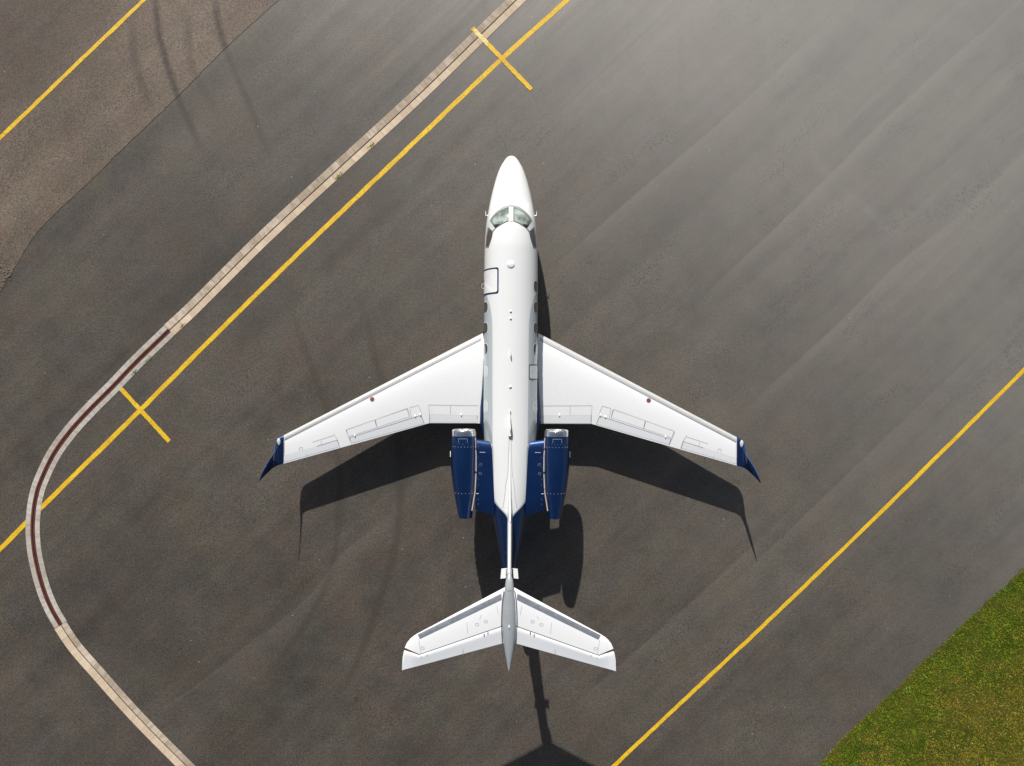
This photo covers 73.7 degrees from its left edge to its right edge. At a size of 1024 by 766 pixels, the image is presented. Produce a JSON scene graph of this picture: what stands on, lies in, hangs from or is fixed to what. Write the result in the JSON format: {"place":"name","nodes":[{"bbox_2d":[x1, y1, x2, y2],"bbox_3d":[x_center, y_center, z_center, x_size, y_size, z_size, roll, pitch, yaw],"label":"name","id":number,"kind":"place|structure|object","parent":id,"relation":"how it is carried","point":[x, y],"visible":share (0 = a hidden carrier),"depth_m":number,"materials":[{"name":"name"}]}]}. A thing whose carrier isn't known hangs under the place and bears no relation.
{"place":"outdoors","nodes":[
{"label":"outdoors","id":0,"kind":"place"},
{"bbox_2d":[0,258,11,286],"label":"gravel","id":1,"kind":"structure","parent":0,"point":[4,271],"depth_m":32.07,"materials":[{"name":"grey gravel"}]},
{"bbox_2d":[0,0,277,291],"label":"taxiway","id":2,"kind":"structure","parent":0,"point":[99,108],"depth_m":32.09,"materials":[{"name":"grey asphalt"}]},
{"bbox_2d":[0,0,145,139],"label":"yellow line","id":3,"kind":"object","parent":2,"relation":"on","point":[70,69],"visible":1,"depth_m":32.08,"materials":[{"name":"paint"}]},
{"bbox_2d":[0,0,1023,765],"bbox_3d":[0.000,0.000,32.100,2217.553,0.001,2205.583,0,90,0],"label":"apron","id":4,"kind":"object","parent":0,"point":[782,240],"visible":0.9,"depth_m":32.10,"materials":[{"name":"grey asphalt"}]},
{"bbox_2d":[119,387,170,442],"bbox_3d":[-17.260,1.492,32.092,0.218,0.001,3.395,-43,90,0],"label":"yellow bar","id":5,"kind":"object","parent":4,"relation":"on","point":[145,415],"visible":1,"depth_m":32.09,"materials":[{"name":"paint"}]},
{"bbox_2d":[25,0,525,765],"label":"drainage channel","id":6,"kind":"object","parent":4,"relation":"on","point":[435,78],"visible":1,"depth_m":32.09,"materials":[{"name":"concrete"}]},
{"bbox_2d":[0,0,569,551],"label":"yellow line","id":7,"kind":"object","parent":4,"relation":"on","point":[282,268],"visible":1,"depth_m":32.10,"materials":[{"name":"paint"}]},
{"bbox_2d":[471,27,531,89],"bbox_3d":[-0.472,-15.243,32.084,0.222,0.001,4.011,-44,90,0],"label":"yellow bar","id":8,"kind":"object","parent":4,"relation":"on","point":[501,57],"visible":1,"depth_m":32.08,"materials":[{"name":"paint"}]},
{"bbox_2d":[259,156,760,671],"bbox_3d":[-0.077,2.431,28.925,17.860,6.350,17.855,-45,90,0],"label":"private jet","id":9,"kind":"object","parent":4,"relation":"on","point":[509,378],"visible":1,"depth_m":29.08,"materials":[{"name":"paint"}]},
{"bbox_2d":[612,368,1023,765],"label":"yellow line","id":10,"kind":"object","parent":4,"relation":"on","point":[820,570],"visible":1,"depth_m":32.10,"materials":[{"name":"paint"}]},
{"bbox_2d":[817,568,1023,765],"bbox_3d":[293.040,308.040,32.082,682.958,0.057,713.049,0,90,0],"label":"grass verge","id":11,"kind":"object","parent":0,"point":[960,726],"depth_m":32.07,"materials":[{"name":"plant"}]},
{"bbox_2d":[882,662,947,765],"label":"leafy weeds","id":12,"kind":"object","parent":11,"relation":"on","point":[883,764],"visible":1,"depth_m":32.04,"materials":[{"name":"green plant"}]}
]}

